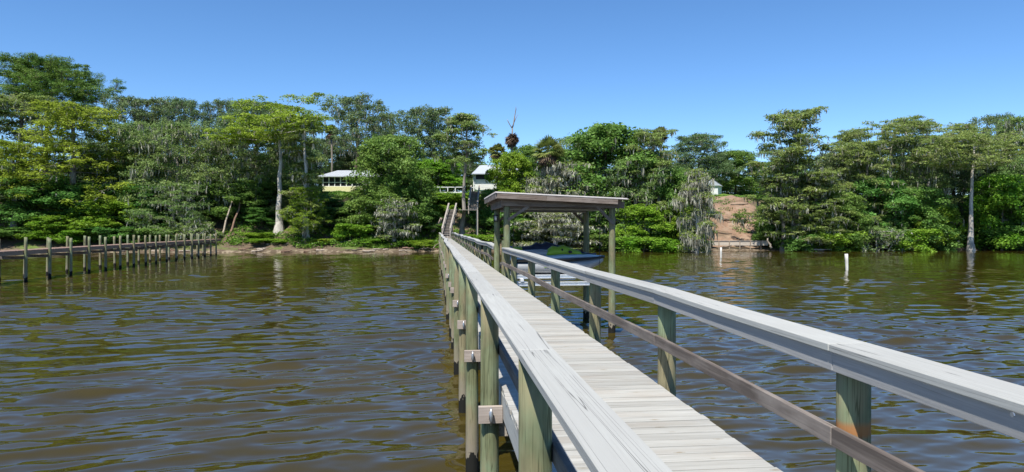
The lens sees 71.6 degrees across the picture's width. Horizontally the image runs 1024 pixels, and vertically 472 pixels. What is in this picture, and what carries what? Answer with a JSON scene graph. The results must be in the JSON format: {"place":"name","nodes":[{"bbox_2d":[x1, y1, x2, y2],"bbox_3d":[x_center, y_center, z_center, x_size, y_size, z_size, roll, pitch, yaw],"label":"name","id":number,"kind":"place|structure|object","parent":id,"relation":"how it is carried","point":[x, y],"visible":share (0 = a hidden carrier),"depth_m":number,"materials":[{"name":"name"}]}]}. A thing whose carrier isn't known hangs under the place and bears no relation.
{"place":"outdoors","nodes":[
{"label":"outdoors","id":0,"kind":"place"},
{"bbox_2d":[0,192,1022,252],"bbox_3d":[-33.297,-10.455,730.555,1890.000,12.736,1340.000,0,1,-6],"label":"ground","id":1,"kind":"structure","parent":0,"point":[11,244],"depth_m":94.12,"materials":[{"name":"soil"}]},
{"bbox_2d":[0,226,59,239],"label":"bush","id":2,"kind":"object","parent":1,"relation":"on","point":[9,231],"visible":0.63,"depth_m":88.91,"materials":[{"name":"green plant"}]},
{"bbox_2d":[0,139,65,226],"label":"cypress tree","id":3,"kind":"object","parent":1,"relation":"on","point":[5,146],"visible":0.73,"depth_m":91.87,"materials":[{"name":"green plant"}]},
{"bbox_2d":[0,175,83,224],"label":"tree","id":4,"kind":"object","parent":1,"relation":"on","point":[19,212],"visible":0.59,"depth_m":91.91,"materials":[{"name":"green plant"}]},
{"bbox_2d":[0,92,84,206],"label":"cypress tree","id":5,"kind":"object","parent":1,"relation":"on","point":[14,102],"visible":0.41,"depth_m":97.95,"materials":[{"name":"green plant"}]},
{"bbox_2d":[13,215,93,239],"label":"tree","id":6,"kind":"object","parent":1,"relation":"on","point":[59,224],"visible":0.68,"depth_m":89.19,"materials":[{"name":"green plant"}]},
{"bbox_2d":[0,51,126,172],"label":"pine tree","id":7,"kind":"object","parent":1,"relation":"on","point":[51,74],"visible":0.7,"depth_m":118.29,"materials":[{"name":"green plant"}]},
{"bbox_2d":[20,182,122,226],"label":"tree","id":8,"kind":"object","parent":1,"relation":"on","point":[73,193],"visible":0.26,"depth_m":92.28,"materials":[{"name":"green plant"}]},
{"bbox_2d":[0,99,151,208],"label":"cypress tree","id":9,"kind":"object","parent":1,"relation":"on","point":[78,117],"visible":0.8,"depth_m":92.88,"materials":[{"name":"green plant"}]},
{"bbox_2d":[41,230,110,244],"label":"bush","id":10,"kind":"object","parent":1,"relation":"on","point":[77,236],"visible":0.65,"depth_m":88.27,"materials":[{"name":"green plant"}]},
{"bbox_2d":[44,140,137,183],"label":"oak tree","id":11,"kind":"object","parent":1,"relation":"on","point":[93,150],"visible":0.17,"depth_m":103.05,"materials":[{"name":"green plant"}]},
{"bbox_2d":[66,198,151,231],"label":"tree","id":12,"kind":"object","parent":1,"relation":"on","point":[106,220],"visible":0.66,"depth_m":90.65,"materials":[{"name":"green plant"}]},
{"bbox_2d":[80,226,141,244],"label":"bush","id":13,"kind":"object","parent":1,"relation":"on","point":[117,232],"visible":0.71,"depth_m":89.95,"materials":[{"name":"green plant"}]},
{"bbox_2d":[78,92,151,190],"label":"oak tree","id":14,"kind":"object","parent":1,"relation":"on","point":[126,104],"visible":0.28,"depth_m":116.18,"materials":[{"name":"green plant"}]},
{"bbox_2d":[76,120,190,195],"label":"oak tree","id":15,"kind":"object","parent":1,"relation":"on","point":[126,149],"visible":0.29,"depth_m":100.43,"materials":[{"name":"green plant"}]},
{"bbox_2d":[95,183,183,227],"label":"tree","id":16,"kind":"object","parent":1,"relation":"on","point":[137,201],"visible":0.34,"depth_m":94.53,"materials":[{"name":"green plant"}]},
{"bbox_2d":[121,227,189,243],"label":"bush","id":17,"kind":"object","parent":1,"relation":"on","point":[143,231],"visible":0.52,"depth_m":90.01,"materials":[{"name":"green plant"}]},
{"bbox_2d":[116,96,210,184],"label":"oak tree","id":18,"kind":"object","parent":1,"relation":"on","point":[157,105],"visible":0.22,"depth_m":118.39,"materials":[{"name":"green plant"}]},
{"bbox_2d":[124,182,213,237],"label":"tree","id":19,"kind":"object","parent":1,"relation":"on","point":[173,207],"visible":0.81,"depth_m":92.17,"materials":[{"name":"green plant"}]},
{"bbox_2d":[110,118,236,215],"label":"oak tree","id":20,"kind":"object","parent":1,"relation":"on","point":[183,134],"visible":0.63,"depth_m":96.95,"materials":[{"name":"green plant"}]},
{"bbox_2d":[155,96,223,179],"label":"oak tree","id":21,"kind":"object","parent":1,"relation":"on","point":[192,111],"visible":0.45,"depth_m":114.87,"materials":[{"name":"green plant"}]},
{"bbox_2d":[169,221,225,246],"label":"bush","id":22,"kind":"object","parent":1,"relation":"on","point":[187,229],"visible":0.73,"depth_m":91.02,"materials":[{"name":"green plant"}]},
{"bbox_2d":[172,179,251,221],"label":"tree","id":23,"kind":"object","parent":1,"relation":"on","point":[218,212],"visible":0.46,"depth_m":97.25,"materials":[{"name":"green plant"}]},
{"bbox_2d":[193,98,249,165],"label":"oak tree","id":24,"kind":"object","parent":1,"relation":"on","point":[220,105],"visible":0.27,"depth_m":117.36,"materials":[{"name":"green plant"}]},
{"bbox_2d":[171,139,272,210],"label":"oak tree","id":25,"kind":"object","parent":1,"relation":"on","point":[225,148],"visible":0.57,"depth_m":99.98,"materials":[{"name":"green plant"}]},
{"bbox_2d":[201,182,274,216],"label":"tree","id":26,"kind":"object","parent":1,"relation":"on","point":[242,195],"visible":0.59,"depth_m":98.17,"materials":[{"name":"green plant"}]},
{"bbox_2d":[191,97,321,179],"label":"oak tree","id":27,"kind":"object","parent":1,"relation":"on","point":[262,111],"visible":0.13,"depth_m":109.36,"materials":[{"name":"green plant"}]},
{"bbox_2d":[230,179,289,205],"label":"tree","id":28,"kind":"object","parent":1,"relation":"on","point":[269,185],"visible":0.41,"depth_m":101.13,"materials":[{"name":"green plant"}]},
{"bbox_2d":[231,207,291,224],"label":"tree","id":29,"kind":"object","parent":1,"relation":"on","point":[266,217],"visible":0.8,"depth_m":97.99,"materials":[{"name":"green plant"}]},
{"bbox_2d":[200,92,341,234],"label":"cypress tree","id":30,"kind":"object","parent":1,"relation":"on","point":[282,120],"visible":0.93,"depth_m":94.26,"materials":[{"name":"green plant"}]},
{"bbox_2d":[247,125,328,197],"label":"oak tree","id":31,"kind":"object","parent":1,"relation":"on","point":[275,159],"visible":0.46,"depth_m":105.67,"materials":[{"name":"green plant"}]},
{"bbox_2d":[274,118,325,241],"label":"cypress tree","id":32,"kind":"object","parent":1,"relation":"on","point":[299,154],"visible":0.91,"depth_m":93.67,"materials":[{"name":"green plant"}]},
{"bbox_2d":[277,186,331,242],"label":"cypress tree","id":33,"kind":"object","parent":1,"relation":"on","point":[306,222],"visible":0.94,"depth_m":92.82,"materials":[{"name":"green plant"}]},
{"bbox_2d":[298,137,361,185],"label":"oak tree","id":34,"kind":"object","parent":1,"relation":"on","point":[338,160],"visible":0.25,"depth_m":146.77,"materials":[{"name":"green plant"}]},
{"bbox_2d":[228,235,437,248],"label":"shore plants","id":35,"kind":"object","parent":1,"relation":"on","point":[313,243],"visible":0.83,"depth_m":91.91,"materials":[{"name":"green plant"}]},
{"bbox_2d":[321,207,358,224],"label":"tree","id":36,"kind":"object","parent":1,"relation":"on","point":[339,213],"visible":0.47,"depth_m":97.51,"materials":[{"name":"green plant"}]},
{"bbox_2d":[299,92,397,169],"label":"oak tree","id":37,"kind":"object","parent":1,"relation":"on","point":[356,116],"visible":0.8,"depth_m":137.01,"materials":[{"name":"green plant"}]},
{"bbox_2d":[319,170,382,191],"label":"porch house","id":38,"kind":"structure","parent":1,"relation":"on","point":[333,181],"depth_m":127.72,"materials":[{"name":"white paint"}]},
{"bbox_2d":[331,223,375,239],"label":"bush","id":39,"kind":"object","parent":1,"relation":"on","point":[344,230],"visible":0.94,"depth_m":93.11,"materials":[{"name":"green plant"}]},
{"bbox_2d":[336,182,400,231],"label":"tree","id":40,"kind":"object","parent":1,"relation":"on","point":[368,203],"visible":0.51,"depth_m":94.77,"materials":[{"name":"green plant"}]},
{"bbox_2d":[359,112,410,167],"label":"oak tree","id":41,"kind":"object","parent":1,"relation":"on","point":[379,129],"visible":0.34,"depth_m":136.45,"materials":[{"name":"green plant"}]},
{"bbox_2d":[341,133,438,228],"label":"tree","id":42,"kind":"object","parent":1,"relation":"on","point":[382,150],"visible":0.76,"depth_m":96.50,"materials":[{"name":"green plant"}]},
{"bbox_2d":[369,197,421,241],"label":"tree","id":43,"kind":"object","parent":1,"relation":"on","point":[384,223],"visible":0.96,"depth_m":92.59,"materials":[{"name":"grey plant"}]},
{"bbox_2d":[367,190,442,248],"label":"weeds","id":44,"kind":"object","parent":1,"relation":"on","point":[426,231],"visible":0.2,"depth_m":94.77,"materials":[{"name":"green plant"}]},
{"bbox_2d":[372,173,438,233],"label":"tree","id":45,"kind":"object","parent":1,"relation":"on","point":[400,185],"visible":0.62,"depth_m":96.42,"materials":[{"name":"green plant"}]},
{"bbox_2d":[386,104,470,180],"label":"oak tree","id":46,"kind":"object","parent":1,"relation":"on","point":[430,119],"visible":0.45,"depth_m":121.72,"materials":[{"name":"green plant"}]},
{"bbox_2d":[413,158,467,190],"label":"tree","id":47,"kind":"object","parent":1,"relation":"on","point":[448,177],"visible":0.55,"depth_m":114.95,"materials":[{"name":"green plant"}]},
{"bbox_2d":[430,192,468,206],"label":"bush","id":48,"kind":"object","parent":1,"relation":"on","point":[451,198],"visible":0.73,"depth_m":106.63,"materials":[{"name":"green plant"}]},
{"bbox_2d":[441,185,479,236],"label":"wooden staircase","id":49,"kind":"structure","parent":1,"relation":"on","point":[449,222],"depth_m":94.59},
{"bbox_2d":[430,112,497,234],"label":"cypress tree","id":50,"kind":"object","parent":1,"relation":"on","point":[465,121],"visible":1,"depth_m":96.65,"materials":[{"name":"green plant"}]},
{"bbox_2d":[444,164,491,191],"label":"oak tree","id":51,"kind":"object","parent":1,"relation":"on","point":[470,170],"visible":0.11,"depth_m":148.83,"materials":[{"name":"green plant"}]},
{"bbox_2d":[459,209,501,227],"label":"bush","id":52,"kind":"object","parent":1,"relation":"on","point":[482,215],"visible":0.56,"depth_m":101.56,"materials":[{"name":"green plant"}]},
{"bbox_2d":[0,189,979,249],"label":"ground cover","id":53,"kind":"object","parent":1,"relation":"on","point":[244,225],"visible":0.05,"depth_m":96.61,"materials":[{"name":"green plant"}]},
{"bbox_2d":[476,189,503,227],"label":"tree","id":54,"kind":"object","parent":1,"relation":"on","point":[484,194],"visible":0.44,"depth_m":101.96,"materials":[{"name":"green plant"}]},
{"bbox_2d":[472,165,522,190],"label":"white house","id":55,"kind":"structure","parent":1,"relation":"on","point":[478,173],"depth_m":123.90,"materials":[{"name":"paint"}]},
{"bbox_2d":[484,151,538,210],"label":"tree","id":56,"kind":"object","parent":1,"relation":"on","point":[510,161],"visible":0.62,"depth_m":102.44,"materials":[{"name":"green plant"}]},
{"bbox_2d":[485,212,558,242],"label":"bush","id":57,"kind":"object","parent":1,"relation":"on","point":[520,217],"visible":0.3,"depth_m":95.13,"materials":[{"name":"green plant"}]},
{"bbox_2d":[507,144,546,187],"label":"tree","id":58,"kind":"object","parent":1,"relation":"on","point":[527,151],"visible":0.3,"depth_m":110.07,"materials":[{"name":"green plant"}]},
{"bbox_2d":[532,135,566,242],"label":"palm tree","id":59,"kind":"object","parent":1,"relation":"on","point":[545,158],"visible":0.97,"depth_m":94.90,"materials":[{"name":"plant"}]},
{"bbox_2d":[510,212,601,248],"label":"tree","id":60,"kind":"object","parent":1,"relation":"on","point":[565,229],"visible":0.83,"depth_m":91.33,"materials":[{"name":"green plant"}]},
{"bbox_2d":[520,160,608,241],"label":"tree","id":61,"kind":"object","parent":1,"relation":"on","point":[559,171],"visible":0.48,"depth_m":95.08,"materials":[{"name":"green plant"}]},
{"bbox_2d":[537,134,614,194],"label":"oak tree","id":62,"kind":"object","parent":1,"relation":"on","point":[567,148],"visible":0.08,"depth_m":103.83,"materials":[{"name":"green plant"}]},
{"bbox_2d":[574,195,616,239],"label":"tree","id":63,"kind":"object","parent":1,"relation":"on","point":[593,219],"visible":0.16,"depth_m":95.63,"materials":[{"name":"green plant"}]},
{"bbox_2d":[537,121,677,227],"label":"oak tree","id":64,"kind":"object","parent":1,"relation":"on","point":[607,140],"visible":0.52,"depth_m":97.45,"materials":[{"name":"green plant"}]},
{"bbox_2d":[582,233,641,251],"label":"bush","id":65,"kind":"object","parent":1,"relation":"on","point":[604,240],"visible":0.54,"depth_m":92.09,"materials":[{"name":"green plant"}]},
{"bbox_2d":[590,157,681,236],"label":"tree","id":66,"kind":"object","parent":1,"relation":"on","point":[636,195],"visible":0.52,"depth_m":94.65,"materials":[{"name":"green plant"}]},
{"bbox_2d":[608,203,674,249],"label":"bush","id":67,"kind":"object","parent":1,"relation":"on","point":[640,210],"visible":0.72,"depth_m":92.26,"materials":[{"name":"green plant"}]},
{"bbox_2d":[608,236,682,252],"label":"bush","id":68,"kind":"object","parent":1,"relation":"on","point":[656,244],"visible":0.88,"depth_m":89.46,"materials":[{"name":"green plant"}]},
{"bbox_2d":[615,128,678,231],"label":"cypress tree","id":69,"kind":"object","parent":1,"relation":"on","point":[652,141],"visible":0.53,"depth_m":96.22,"materials":[{"name":"green plant"}]},
{"bbox_2d":[644,166,712,241],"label":"tree","id":70,"kind":"object","parent":1,"relation":"on","point":[666,191],"visible":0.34,"depth_m":94.82,"materials":[{"name":"green plant"}]},
{"bbox_2d":[659,204,704,244],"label":"tree","id":71,"kind":"object","parent":1,"relation":"on","point":[675,212],"visible":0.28,"depth_m":93.58,"materials":[{"name":"green plant"}]},
{"bbox_2d":[670,166,724,252],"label":"cypress tree","id":72,"kind":"object","parent":1,"relation":"on","point":[699,196],"visible":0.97,"depth_m":87.54,"materials":[{"name":"grey plant"}]},
{"bbox_2d":[665,131,744,184],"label":"oak tree","id":73,"kind":"object","parent":1,"relation":"on","point":[705,142],"visible":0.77,"depth_m":131.59,"materials":[{"name":"green plant"}]},
{"bbox_2d":[705,241,767,249],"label":"retaining wall","id":74,"kind":"structure","parent":1,"relation":"on","point":[739,243],"depth_m":96.87,"materials":[{"name":"grey wood"}]},
{"bbox_2d":[712,148,769,194],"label":"tree","id":75,"kind":"object","parent":1,"relation":"on","point":[741,157],"visible":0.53,"depth_m":135.34,"materials":[{"name":"green plant"}]},
{"bbox_2d":[751,202,790,247],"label":"tree","id":76,"kind":"object","parent":1,"relation":"on","point":[755,237],"visible":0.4,"depth_m":97.54,"materials":[{"name":"green plant"}]},
{"bbox_2d":[755,149,817,250],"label":"cypress tree","id":77,"kind":"object","parent":1,"relation":"on","point":[786,189],"visible":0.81,"depth_m":94.71,"materials":[{"name":"green plant"}]},
{"bbox_2d":[730,106,860,250],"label":"cypress tree","id":78,"kind":"object","parent":1,"relation":"on","point":[800,140],"visible":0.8,"depth_m":95.56,"materials":[{"name":"green plant"}]},
{"bbox_2d":[772,233,822,251],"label":"bush","id":79,"kind":"object","parent":1,"relation":"on","point":[792,244],"visible":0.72,"depth_m":93.25,"materials":[{"name":"green plant"}]},
{"bbox_2d":[778,171,857,250],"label":"cypress tree","id":80,"kind":"object","parent":1,"relation":"on","point":[818,215],"visible":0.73,"depth_m":93.43,"materials":[{"name":"green plant"}]},
{"bbox_2d":[796,230,870,251],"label":"bush","id":81,"kind":"object","parent":1,"relation":"on","point":[838,239],"visible":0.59,"depth_m":92.80,"materials":[{"name":"green plant"}]},
{"bbox_2d":[799,151,873,198],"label":"oak tree","id":82,"kind":"object","parent":1,"relation":"on","point":[830,164],"visible":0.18,"depth_m":109.74,"materials":[{"name":"green plant"}]},
{"bbox_2d":[799,189,874,250],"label":"tree","id":83,"kind":"object","parent":1,"relation":"on","point":[847,205],"visible":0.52,"depth_m":94.00,"materials":[{"name":"green plant"}]},
{"bbox_2d":[828,140,903,249],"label":"cypress tree","id":84,"kind":"object","parent":1,"relation":"on","point":[852,151],"visible":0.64,"depth_m":97.74,"materials":[{"name":"green plant"}]},
{"bbox_2d":[837,175,931,249],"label":"tree","id":85,"kind":"object","parent":1,"relation":"on","point":[864,187],"visible":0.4,"depth_m":96.35,"materials":[{"name":"green plant"}]},
{"bbox_2d":[858,226,913,251],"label":"bush","id":86,"kind":"object","parent":1,"relation":"on","point":[876,231],"visible":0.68,"depth_m":93.62,"materials":[{"name":"green plant"}]},
{"bbox_2d":[823,114,952,177],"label":"cypress tree","id":87,"kind":"object","parent":1,"relation":"on","point":[847,137],"visible":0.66,"depth_m":101.77,"materials":[{"name":"green plant"}]},
{"bbox_2d":[882,228,942,251],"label":"bush","id":88,"kind":"object","parent":1,"relation":"on","point":[918,245],"visible":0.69,"depth_m":92.95,"materials":[{"name":"green plant"}]},
{"bbox_2d":[862,136,966,224],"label":"cypress tree","id":89,"kind":"object","parent":1,"relation":"on","point":[909,177],"visible":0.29,"depth_m":101.46,"materials":[{"name":"green plant"}]},
{"bbox_2d":[867,186,966,250],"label":"tree","id":90,"kind":"object","parent":1,"relation":"on","point":[928,194],"visible":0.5,"depth_m":95.17,"materials":[{"name":"green plant"}]},
{"bbox_2d":[879,120,987,188],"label":"cypress tree","id":91,"kind":"object","parent":1,"relation":"on","point":[958,127],"visible":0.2,"depth_m":103.37,"materials":[{"name":"green plant"}]},
{"bbox_2d":[910,203,967,248],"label":"tree","id":92,"kind":"object","parent":1,"relation":"on","point":[950,213],"visible":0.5,"depth_m":95.66,"materials":[{"name":"green plant"}]},
{"bbox_2d":[900,128,1023,250],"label":"cypress tree","id":93,"kind":"object","parent":1,"relation":"on","point":[987,160],"visible":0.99,"depth_m":92.74,"materials":[{"name":"green plant"}]},
{"bbox_2d":[904,143,1020,224],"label":"cypress tree","id":94,"kind":"object","parent":1,"relation":"on","point":[965,175],"visible":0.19,"depth_m":107.29,"materials":[{"name":"green plant"}]},
{"bbox_2d":[955,154,1023,225],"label":"oak tree","id":95,"kind":"object","parent":1,"relation":"on","point":[1017,169],"visible":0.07,"depth_m":103.90,"materials":[{"name":"green plant"}]},
{"bbox_2d":[955,112,1023,181],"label":"oak tree","id":96,"kind":"object","parent":1,"relation":"on","point":[989,119],"visible":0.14,"depth_m":111.97,"materials":[{"name":"green plant"}]},
{"bbox_2d":[960,172,1023,250],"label":"tree","id":97,"kind":"object","parent":1,"relation":"on","point":[1008,189],"visible":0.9,"depth_m":96.41,"materials":[{"name":"green plant"}]},
{"bbox_2d":[966,225,1023,249],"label":"bush","id":98,"kind":"object","parent":1,"relation":"on","point":[1008,229],"visible":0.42,"depth_m":96.26,"materials":[{"name":"green plant"}]},
{"bbox_2d":[969,115,1023,193],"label":"tree","id":99,"kind":"object","parent":1,"relation":"on","point":[1008,123],"visible":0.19,"depth_m":107.91,"materials":[{"name":"green plant"}]},
{"bbox_2d":[989,201,1023,250],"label":"tree","id":100,"kind":"object","parent":1,"relation":"on","point":[1011,211],"visible":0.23,"depth_m":97.49,"materials":[{"name":"green plant"}]},
{"bbox_2d":[0,250,1023,471],"bbox_3d":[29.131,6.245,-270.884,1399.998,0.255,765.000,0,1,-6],"label":"river water","id":101,"kind":"structure","parent":0,"point":[282,362],"depth_m":17.63,"materials":[{"name":"liquid"}]},
{"bbox_2d":[0,233,220,281],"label":"old dock","id":102,"kind":"object","parent":101,"relation":"in","point":[70,249],"visible":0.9,"depth_m":51.88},
{"bbox_2d":[484,192,627,332],"bbox_3d":[1.174,1.380,22.396,3.801,5.318,4.750,0,1,-6],"label":"boathouse","id":103,"kind":"object","parent":101,"relation":"in","point":[507,203],"visible":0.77,"depth_m":20.59,"materials":[{"name":"wood"}]},
{"bbox_2d":[510,272,589,285],"bbox_3d":[1.218,1.254,22.274,2.780,0.357,3.100,0,1,-6],"label":"watercraft lift","id":104,"kind":"object","parent":103,"relation":"on","point":[520,277],"visible":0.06,"depth_m":20.91,"materials":[{"name":"metal"}]},
{"bbox_2d":[500,242,595,267],"bbox_3d":[1.176,0.641,23.117,3.160,0.920,1.200,0,1,-6],"label":"personal watercraft","id":105,"kind":"object","parent":104,"relation":"on","point":[542,246],"visible":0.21,"depth_m":22.82,"materials":[{"name":"black plastic"}]},
{"bbox_2d":[501,245,604,272],"bbox_3d":[1.248,0.699,21.516,3.160,0.860,1.200,0,1,-6],"label":"boat","id":106,"kind":"object","parent":104,"relation":"on","point":[569,255],"visible":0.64,"depth_m":21.19,"materials":[{"name":"painted fiberglass"},{"name":"glossy green plastic"},{"name":"dark blue plastic"}]},
{"bbox_2d":[439,232,1023,471],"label":"walkway","id":107,"kind":"structure","parent":101,"relation":"in","point":[559,392],"depth_m":4.45,"materials":[{"name":"wood"}]},
{"bbox_2d":[0,0,1023,194],"label":"sky","id":108,"kind":"structure","parent":0,"point":[718,67],"materials":[{"name":"blue"}]},
{"bbox_2d":[706,195,766,247],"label":"bare slope","id":109,"kind":"structure","parent":0,"point":[724,226],"depth_m":106.23,"materials":[{"name":"soil"}]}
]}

